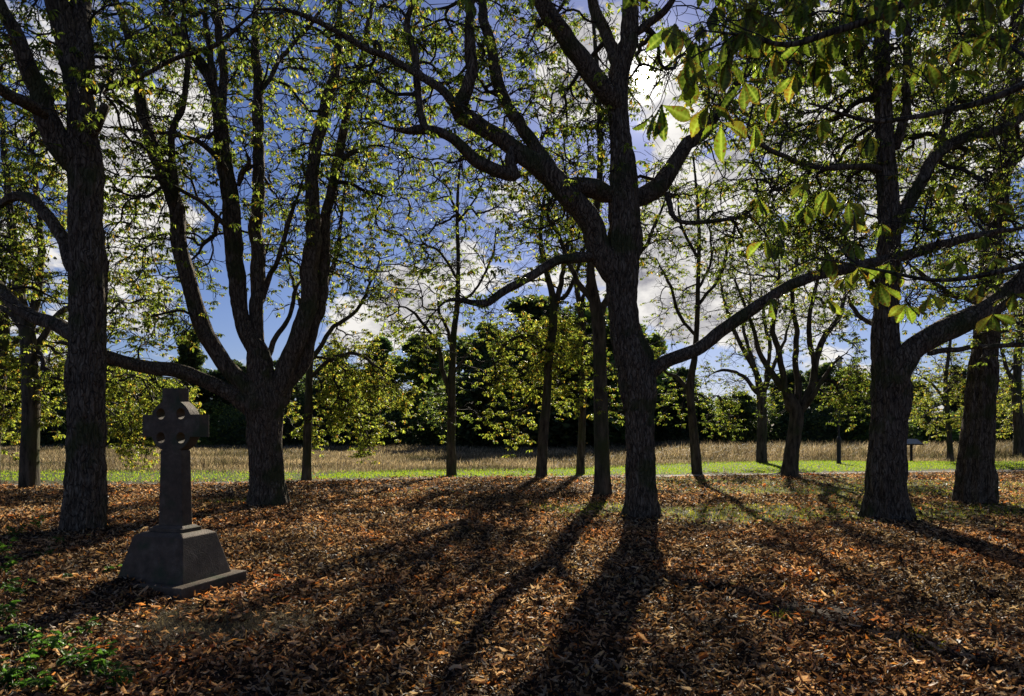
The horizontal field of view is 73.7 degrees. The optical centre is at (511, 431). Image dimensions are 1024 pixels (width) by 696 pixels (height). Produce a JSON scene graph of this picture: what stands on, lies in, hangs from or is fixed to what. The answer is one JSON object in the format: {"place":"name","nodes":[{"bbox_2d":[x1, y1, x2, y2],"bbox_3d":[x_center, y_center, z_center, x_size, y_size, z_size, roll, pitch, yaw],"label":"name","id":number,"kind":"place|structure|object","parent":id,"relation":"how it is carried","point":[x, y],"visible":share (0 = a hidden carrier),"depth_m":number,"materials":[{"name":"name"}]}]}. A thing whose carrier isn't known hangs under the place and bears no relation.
{"place":"outdoors","nodes":[
{"label":"outdoors","id":0,"kind":"place"},
{"bbox_2d":[14,591,518,669],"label":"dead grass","id":1,"kind":"structure","parent":0,"point":[248,616],"depth_m":5.60,"materials":[{"name":"brown plant"}]},
{"bbox_2d":[0,447,1023,695],"bbox_3d":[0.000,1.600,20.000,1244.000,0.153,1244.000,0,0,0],"label":"ground","id":2,"kind":"structure","parent":0,"point":[576,507],"depth_m":6.07,"materials":[{"name":"brown soil"}]},
{"bbox_2d":[0,536,18,554],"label":"bramble plant","id":3,"kind":"object","parent":2,"relation":"on","point":[2,549],"visible":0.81,"depth_m":8.39,"materials":[{"name":"green plant"}]},
{"bbox_2d":[0,600,21,622],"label":"bramble plant","id":4,"kind":"object","parent":2,"relation":"on","point":[12,602],"visible":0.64,"depth_m":5.56,"materials":[{"name":"green plant"}]},
{"bbox_2d":[0,555,21,574],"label":"bramble plant","id":5,"kind":"object","parent":2,"relation":"on","point":[12,560],"visible":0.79,"depth_m":7.42,"materials":[{"name":"green plant"}]},
{"bbox_2d":[4,524,29,537],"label":"bramble plant","id":6,"kind":"object","parent":2,"relation":"on","point":[11,532],"visible":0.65,"depth_m":9.78,"materials":[{"name":"green plant"}]},
{"bbox_2d":[0,577,37,598],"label":"bramble plant","id":7,"kind":"object","parent":2,"relation":"on","point":[5,585],"visible":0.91,"depth_m":6.35,"materials":[{"name":"green plant"}]},
{"bbox_2d":[0,654,38,689],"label":"bramble plant","id":8,"kind":"object","parent":2,"relation":"on","point":[8,679],"visible":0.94,"depth_m":4.15,"materials":[{"name":"green plant"}]},
{"bbox_2d":[0,623,45,649],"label":"bramble plant","id":9,"kind":"object","parent":2,"relation":"on","point":[31,632],"visible":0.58,"depth_m":4.91,"materials":[{"name":"green plant"}]},
{"bbox_2d":[4,360,55,431],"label":"tree","id":10,"kind":"object","parent":2,"relation":"on","point":[9,405],"visible":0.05,"depth_m":70.58,"materials":[{"name":"green plant"}]},
{"bbox_2d":[1,415,62,446],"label":"bush","id":11,"kind":"object","parent":2,"relation":"on","point":[7,442],"visible":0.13,"depth_m":67.47,"materials":[{"name":"green plant"}]},
{"bbox_2d":[11,667,58,692],"bbox_3d":[-2.812,1.517,4.066,0.327,0.176,0.207,0,0,39],"label":"bramble plant","id":12,"kind":"object","parent":2,"relation":"on","point":[46,680],"visible":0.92,"depth_m":4.04,"materials":[{"name":"green plant"}]},
{"bbox_2d":[30,510,43,528],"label":"bramble plant","id":13,"kind":"object","parent":2,"relation":"on","point":[37,522],"visible":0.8,"depth_m":10.77,"materials":[{"name":"green plant"}]},
{"bbox_2d":[18,403,66,446],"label":"bush","id":14,"kind":"object","parent":2,"relation":"on","point":[53,441],"visible":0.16,"depth_m":67.88,"materials":[{"name":"green plant"}]},
{"bbox_2d":[20,630,66,665],"bbox_3d":[-3.137,1.460,4.570,0.268,0.282,0.302,0,0,-31],"label":"bramble plant","id":15,"kind":"object","parent":2,"relation":"on","point":[43,652],"visible":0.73,"depth_m":4.53,"materials":[{"name":"green plant"}]},
{"bbox_2d":[34,546,53,555],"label":"bramble plant","id":16,"kind":"object","parent":2,"relation":"on","point":[49,552],"visible":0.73,"depth_m":8.40,"materials":[{"name":"green plant"}]},
{"bbox_2d":[40,366,66,420],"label":"tree","id":17,"kind":"object","parent":2,"relation":"on","point":[53,393],"visible":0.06,"depth_m":74.53,"materials":[{"name":"green plant"}]},
{"bbox_2d":[36,635,76,654],"bbox_3d":[-3.213,1.522,4.833,0.199,0.156,0.184,0,0,0],"label":"bramble plant","id":18,"kind":"object","parent":2,"relation":"on","point":[64,639],"visible":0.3,"depth_m":4.84,"materials":[{"name":"green plant"}]},
{"bbox_2d":[0,140,113,483],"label":"chestnut tree","id":19,"kind":"object","parent":2,"relation":"on","point":[4,343],"visible":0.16,"depth_m":20.70,"materials":[{"name":"green plant"}]},
{"bbox_2d":[62,573,72,579],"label":"bramble plant","id":20,"kind":"object","parent":2,"relation":"on","point":[67,574],"visible":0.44,"depth_m":7.07,"materials":[{"name":"green plant"}]},
{"bbox_2d":[54,640,96,671],"bbox_3d":[-2.875,1.481,4.477,0.213,0.244,0.319,0,0,-41],"label":"bramble plant","id":21,"kind":"object","parent":2,"relation":"on","point":[70,653],"visible":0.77,"depth_m":4.46,"materials":[{"name":"green plant"}]},
{"bbox_2d":[64,616,101,634],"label":"bramble plant","id":22,"kind":"object","parent":2,"relation":"on","point":[81,629],"visible":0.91,"depth_m":5.23,"materials":[{"name":"green plant"}]},
{"bbox_2d":[60,648,118,681],"bbox_3d":[-2.659,1.503,4.325,0.185,0.204,0.348,0,0,31],"label":"bramble plant","id":23,"kind":"object","parent":2,"relation":"on","point":[96,661],"visible":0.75,"depth_m":4.33,"materials":[{"name":"green plant"}]},
{"bbox_2d":[81,639,117,657],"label":"bramble plant","id":24,"kind":"object","parent":2,"relation":"on","point":[110,646],"visible":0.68,"depth_m":4.71,"materials":[{"name":"green plant"}]},
{"bbox_2d":[59,408,139,446],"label":"bush","id":25,"kind":"object","parent":2,"relation":"on","point":[112,441],"visible":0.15,"depth_m":67.68,"materials":[{"name":"green plant"}]},
{"bbox_2d":[0,62,208,488],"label":"chestnut tree","id":26,"kind":"object","parent":2,"relation":"on","point":[32,410],"visible":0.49,"depth_m":19.39,"materials":[{"name":"green plant"}]},
{"bbox_2d":[49,363,161,437],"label":"tree","id":27,"kind":"object","parent":2,"relation":"on","point":[65,399],"visible":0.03,"depth_m":71.92,"materials":[{"name":"green plant"}]},
{"bbox_2d":[101,564,122,572],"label":"bramble plant","id":28,"kind":"object","parent":2,"relation":"on","point":[111,567],"visible":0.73,"depth_m":7.40,"materials":[{"name":"green plant"}]},
{"bbox_2d":[94,661,134,690],"bbox_3d":[-2.422,1.522,4.205,0.256,0.169,0.210,0,0,0],"label":"bramble plant","id":29,"kind":"object","parent":2,"relation":"on","point":[129,674],"visible":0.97,"depth_m":4.17,"materials":[{"name":"green plant"}]},
{"bbox_2d":[116,409,149,444],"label":"bush","id":30,"kind":"object","parent":2,"relation":"on","point":[138,430],"visible":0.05,"depth_m":70.84,"materials":[{"name":"green plant"}]},
{"bbox_2d":[0,0,285,531],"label":"chestnut tree","id":31,"kind":"object","parent":2,"relation":"on","point":[73,148],"visible":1,"depth_m":10.54,"materials":[{"name":"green plant"}]},
{"bbox_2d":[144,374,174,400],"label":"tree","id":32,"kind":"object","parent":2,"relation":"on","point":[162,378],"visible":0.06,"depth_m":77.19,"materials":[{"name":"green plant"}]},
{"bbox_2d":[106,388,245,599],"bbox_3d":[-3.378,0.633,6.897,0.950,2.133,0.900,0,0,18],"label":"stone cross","id":33,"kind":"object","parent":2,"relation":"on","point":[175,551],"visible":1,"depth_m":6.83,"materials":[{"name":"grey stone"}]},
{"bbox_2d":[139,423,219,446],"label":"bush","id":34,"kind":"object","parent":2,"relation":"on","point":[206,442],"visible":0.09,"depth_m":67.94,"materials":[{"name":"green plant"}]},
{"bbox_2d":[171,330,219,432],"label":"tree","id":35,"kind":"object","parent":2,"relation":"on","point":[194,362],"visible":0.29,"depth_m":73.50,"materials":[{"name":"green plant"}]},
{"bbox_2d":[187,359,246,438],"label":"tree","id":36,"kind":"object","parent":2,"relation":"on","point":[218,375],"visible":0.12,"depth_m":74.15,"materials":[{"name":"green plant"}]},
{"bbox_2d":[196,401,245,444],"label":"bush","id":37,"kind":"object","parent":2,"relation":"on","point":[216,414],"visible":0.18,"depth_m":71.43,"materials":[{"name":"green plant"}]},
{"bbox_2d":[0,0,487,506],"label":"chestnut tree","id":38,"kind":"object","parent":2,"relation":"on","point":[258,393],"visible":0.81,"depth_m":14.70,"materials":[{"name":"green plant"}]},
{"bbox_2d":[214,404,292,446],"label":"bush","id":39,"kind":"object","parent":2,"relation":"on","point":[241,435],"visible":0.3,"depth_m":68.01,"materials":[{"name":"green plant"}]},
{"bbox_2d":[239,358,318,426],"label":"tree","id":40,"kind":"object","parent":2,"relation":"on","point":[299,381],"visible":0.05,"depth_m":76.86,"materials":[{"name":"green plant"}]},
{"bbox_2d":[282,414,330,446],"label":"bush","id":41,"kind":"object","parent":2,"relation":"on","point":[295,441],"visible":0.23,"depth_m":69.33,"materials":[{"name":"green plant"}]},
{"bbox_2d":[285,351,376,440],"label":"tree","id":42,"kind":"object","parent":2,"relation":"on","point":[301,392],"visible":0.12,"depth_m":71.89,"materials":[{"name":"green plant"}]},
{"bbox_2d":[299,404,370,445],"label":"bush","id":43,"kind":"object","parent":2,"relation":"on","point":[326,437],"visible":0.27,"depth_m":69.09,"materials":[{"name":"green plant"}]},
{"bbox_2d":[244,134,431,480],"bbox_3d":[-5.772,-3.897,23.195,6.250,11.694,4.857,0,0,0],"label":"chestnut tree","id":44,"kind":"object","parent":2,"relation":"on","point":[337,411],"visible":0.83,"depth_m":22.44,"materials":[{"name":"green plant"}]},
{"bbox_2d":[336,409,406,446],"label":"bush","id":45,"kind":"object","parent":2,"relation":"on","point":[374,425],"visible":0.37,"depth_m":68.66,"materials":[{"name":"green plant"}]},
{"bbox_2d":[359,336,410,432],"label":"tree","id":46,"kind":"object","parent":2,"relation":"on","point":[387,344],"visible":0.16,"depth_m":75.07,"materials":[{"name":"green plant"}]},
{"bbox_2d":[370,405,441,447],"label":"bush","id":47,"kind":"object","parent":2,"relation":"on","point":[412,439],"visible":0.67,"depth_m":68.78,"materials":[{"name":"green plant"}]},
{"bbox_2d":[382,332,448,437],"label":"tree","id":48,"kind":"object","parent":2,"relation":"on","point":[433,361],"visible":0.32,"depth_m":74.03,"materials":[{"name":"green plant"}]},
{"bbox_2d":[416,414,445,446],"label":"bush","id":49,"kind":"object","parent":2,"relation":"on","point":[423,426],"visible":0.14,"depth_m":69.33,"materials":[{"name":"green plant"}]},
{"bbox_2d":[333,114,543,475],"bbox_3d":[-2.899,-4.731,25.033,7.232,13.362,5.197,0,0,-16],"label":"chestnut tree","id":50,"kind":"object","parent":2,"relation":"on","point":[450,380],"visible":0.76,"depth_m":24.35,"materials":[{"name":"green plant"}]},
{"bbox_2d":[417,320,520,447],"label":"tree","id":51,"kind":"object","parent":2,"relation":"on","point":[465,432],"visible":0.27,"depth_m":64.25,"materials":[{"name":"green plant"}]},
{"bbox_2d":[455,403,506,446],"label":"bush","id":52,"kind":"object","parent":2,"relation":"on","point":[479,444],"visible":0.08,"depth_m":65.52,"materials":[{"name":"green plant"}]},
{"bbox_2d":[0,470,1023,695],"bbox_3d":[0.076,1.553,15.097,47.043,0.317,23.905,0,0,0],"label":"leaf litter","id":53,"kind":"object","parent":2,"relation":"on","point":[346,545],"visible":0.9,"depth_m":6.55,"materials":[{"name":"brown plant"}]},
{"bbox_2d":[0,613,53,625],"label":"fallen stick","id":54,"kind":"object","parent":53,"relation":"on","point":[28,620],"visible":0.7,"depth_m":5.49,"materials":[{"name":"brown wood"}]},
{"bbox_2d":[411,558,492,565],"bbox_3d":[-0.698,1.531,7.975,0.942,0.056,0.155,0,0,-5],"label":"fallen stick","id":55,"kind":"object","parent":53,"relation":"on","point":[413,563],"visible":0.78,"depth_m":7.91,"materials":[{"name":"brown wood"}]},
{"bbox_2d":[681,564,745,571],"bbox_3d":[2.271,1.522,7.648,0.697,0.047,0.238,0,0,25],"label":"fallen stick","id":56,"kind":"object","parent":53,"relation":"on","point":[708,569],"visible":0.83,"depth_m":7.61,"materials":[{"name":"brown wood"}]},
{"bbox_2d":[0,438,1023,473],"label":"meadow grass","id":57,"kind":"structure","parent":2,"relation":"on","point":[221,457],"depth_m":38.51,"materials":[{"name":"plant"}]},
{"bbox_2d":[422,121,608,478],"bbox_3d":[0.493,-4.203,23.840,6.860,12.307,5.199,0,0,0],"label":"chestnut tree","id":58,"kind":"object","parent":2,"relation":"on","point":[547,357],"visible":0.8,"depth_m":23.11,"materials":[{"name":"green plant"}]},
{"bbox_2d":[440,294,617,448],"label":"tree","id":59,"kind":"object","parent":2,"relation":"on","point":[556,434],"visible":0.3,"depth_m":59.33,"materials":[{"name":"green plant"}]},
{"bbox_2d":[526,195,639,474],"bbox_3d":[2.773,-3.845,26.096,4.456,11.591,4.374,0,0,29],"label":"chestnut tree","id":60,"kind":"object","parent":2,"relation":"on","point":[580,464],"visible":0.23,"depth_m":25.36,"materials":[{"name":"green plant"}]},
{"bbox_2d":[463,0,713,496],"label":"chestnut tree","id":61,"kind":"object","parent":2,"relation":"on","point":[601,416],"visible":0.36,"depth_m":16.48,"materials":[{"name":"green plant"}]},
{"bbox_2d":[156,0,1023,519],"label":"chestnut tree","id":62,"kind":"object","parent":2,"relation":"on","point":[612,254],"visible":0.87,"depth_m":12.24,"materials":[{"name":"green plant"}]},
{"bbox_2d":[549,299,681,447],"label":"tree","id":63,"kind":"object","parent":2,"relation":"on","point":[616,432],"visible":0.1,"depth_m":60.86,"materials":[{"name":"green plant"}]},
{"bbox_2d":[611,324,698,442],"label":"tree","id":64,"kind":"object","parent":2,"relation":"on","point":[655,343],"visible":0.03,"depth_m":64.69,"materials":[{"name":"green plant"}]},
{"bbox_2d":[654,366,716,443],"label":"tree","id":65,"kind":"object","parent":2,"relation":"on","point":[683,371],"visible":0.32,"depth_m":60.31,"materials":[{"name":"green plant"}]},
{"bbox_2d":[654,393,722,443],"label":"bush","id":66,"kind":"object","parent":2,"relation":"on","point":[682,435],"visible":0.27,"depth_m":59.75,"materials":[{"name":"green plant"}]},
{"bbox_2d":[639,130,773,473],"bbox_3d":[7.382,-4.948,27.233,6.777,13.796,5.592,0,0,0],"label":"chestnut tree","id":67,"kind":"object","parent":2,"relation":"on","point":[688,385],"visible":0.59,"depth_m":26.13,"materials":[{"name":"green plant"}]},
{"bbox_2d":[700,391,769,444],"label":"tree","id":68,"kind":"object","parent":2,"relation":"on","point":[749,407],"visible":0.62,"depth_m":59.05,"materials":[{"name":"green plant"}]},
{"bbox_2d":[447,0,1023,333],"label":"chestnut tree","id":69,"kind":"object","parent":2,"relation":"on","point":[826,45],"visible":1,"depth_m":3.57,"materials":[{"name":"green plant"}]},
{"bbox_2d":[680,244,819,462],"bbox_3d":[11.830,-3.728,35.643,7.314,11.355,7.297,0,0,0],"label":"chestnut tree","id":70,"kind":"object","parent":2,"relation":"on","point":[761,449],"visible":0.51,"depth_m":33.99,"materials":[{"name":"green plant"}]},
{"bbox_2d":[724,394,788,443],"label":"bush","id":71,"kind":"object","parent":2,"relation":"on","point":[773,406],"visible":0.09,"depth_m":61.69,"materials":[{"name":"green plant"}]},
{"bbox_2d":[689,197,871,477],"bbox_3d":[10.422,-3.397,25.116,8.685,10.695,5.986,0,0,-35],"label":"chestnut tree","id":72,"kind":"object","parent":2,"relation":"on","point":[795,406],"visible":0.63,"depth_m":23.95,"materials":[{"name":"green plant"}]},
{"bbox_2d":[764,605,817,622],"bbox_3d":[2.369,1.536,5.789,0.524,0.111,0.464,0,0,0],"label":"grass tuft","id":73,"kind":"object","parent":2,"relation":"on","point":[781,612],"visible":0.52,"depth_m":5.78,"materials":[{"name":"plant"}]},
{"bbox_2d":[766,369,827,436],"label":"tree","id":74,"kind":"object","parent":2,"relation":"on","point":[790,376],"visible":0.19,"depth_m":63.18,"materials":[{"name":"green plant"}]},
{"bbox_2d":[767,402,846,444],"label":"bush","id":75,"kind":"object","parent":2,"relation":"on","point":[811,433],"visible":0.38,"depth_m":59.67,"materials":[{"name":"green plant"}]},
{"bbox_2d":[802,362,862,435],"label":"tree","id":76,"kind":"object","parent":2,"relation":"on","point":[822,368],"visible":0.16,"depth_m":65.22,"materials":[{"name":"green plant"}]},
{"bbox_2d":[804,396,870,441],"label":"bush","id":77,"kind":"object","parent":2,"relation":"on","point":[832,411],"visible":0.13,"depth_m":62.00,"materials":[{"name":"green plant"}]},
{"bbox_2d":[834,355,842,463],"bbox_3d":[15.800,-1.016,33.000,0.400,5.380,0.390,0,0,0],"label":"street lamp","id":78,"kind":"object","parent":2,"relation":"on","point":[838,365],"visible":0.77,"depth_m":32.92,"materials":[{"name":"metal"}]},
{"bbox_2d":[829,375,870,436],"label":"tree","id":79,"kind":"object","parent":2,"relation":"on","point":[857,389],"visible":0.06,"depth_m":63.29,"materials":[{"name":"green plant"}]},
{"bbox_2d":[678,0,1023,521],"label":"chestnut tree","id":80,"kind":"object","parent":2,"relation":"on","point":[894,362],"visible":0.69,"depth_m":12.40,"materials":[{"name":"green plant"}]},
{"bbox_2d":[834,392,924,444],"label":"bush","id":81,"kind":"object","parent":2,"relation":"on","point":[865,436],"visible":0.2,"depth_m":60.18,"materials":[{"name":"green plant"}]},
{"bbox_2d":[865,627,945,651],"bbox_3d":[2.979,1.532,5.040,0.674,0.110,0.577,0,0,-29],"label":"grass tuft","id":82,"kind":"object","parent":2,"relation":"on","point":[913,639],"visible":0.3,"depth_m":5.05,"materials":[{"name":"brown plant"}]},
{"bbox_2d":[805,0,1023,504],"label":"chestnut tree","id":83,"kind":"object","parent":2,"relation":"on","point":[976,477],"visible":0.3,"depth_m":15.23,"materials":[{"name":"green plant"}]},
{"bbox_2d":[907,439,923,461],"bbox_3d":[20.760,1.028,35.446,0.920,1.276,0.561,0,0,0],"label":"information board","id":84,"kind":"object","parent":2,"relation":"on","point":[911,442],"visible":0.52,"depth_m":35.45,"materials":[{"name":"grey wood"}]},
{"bbox_2d":[910,380,939,438],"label":"tree","id":85,"kind":"object","parent":2,"relation":"on","point":[922,393],"visible":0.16,"depth_m":65.17,"materials":[{"name":"green plant"}]},
{"bbox_2d":[907,407,957,444],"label":"bush","id":86,"kind":"object","parent":2,"relation":"on","point":[925,431],"visible":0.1,"depth_m":62.51,"materials":[{"name":"green plant"}]},
{"bbox_2d":[942,364,966,415],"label":"tree","id":87,"kind":"object","parent":2,"relation":"on","point":[954,406],"visible":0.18,"depth_m":69.41,"materials":[{"name":"green plant"}]},
{"bbox_2d":[901,311,1015,460],"bbox_3d":[24.029,-2.391,37.894,7.724,8.682,6.834,0,0,0],"label":"chestnut tree","id":88,"kind":"object","parent":2,"relation":"on","point":[945,400],"visible":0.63,"depth_m":36.46,"materials":[{"name":"green plant"}]},
{"bbox_2d":[916,409,1000,443],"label":"bush","id":89,"kind":"object","parent":2,"relation":"on","point":[955,437],"visible":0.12,"depth_m":62.15,"materials":[{"name":"green plant"}]},
{"bbox_2d":[958,392,1023,438],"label":"bush","id":90,"kind":"object","parent":2,"relation":"on","point":[996,416],"visible":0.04,"depth_m":62.97,"materials":[{"name":"green plant"}]},
{"bbox_2d":[996,271,1023,457],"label":"chestnut tree","id":91,"kind":"object","parent":2,"relation":"on","point":[1014,393],"visible":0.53,"depth_m":38.94,"materials":[{"name":"green plant"}]},
{"bbox_2d":[996,399,1023,443],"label":"bush","id":92,"kind":"object","parent":2,"relation":"on","point":[1009,435],"visible":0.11,"depth_m":61.07,"materials":[{"name":"green plant"}]},
{"bbox_2d":[997,378,1023,426],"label":"tree","id":93,"kind":"object","parent":2,"relation":"on","point":[1007,390],"visible":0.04,"depth_m":65.10,"materials":[{"name":"green plant"}]},
{"bbox_2d":[0,0,1023,430],"label":"sky","id":94,"kind":"structure","parent":0,"point":[222,322],"materials":[{"name":"blue"}]},
{"bbox_2d":[1,460,1023,481],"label":"verge grass","id":95,"kind":"structure","parent":0,"point":[843,467],"depth_m":27.36,"materials":[{"name":"green plant"}]},
{"bbox_2d":[2,470,1023,485],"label":"path","id":96,"kind":"structure","parent":0,"point":[613,476],"depth_m":24.62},
{"bbox_2d":[192,474,1023,527],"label":"thin grass","id":97,"kind":"structure","parent":0,"point":[781,513],"depth_m":14.25,"materials":[{"name":"green plant"}]}
]}

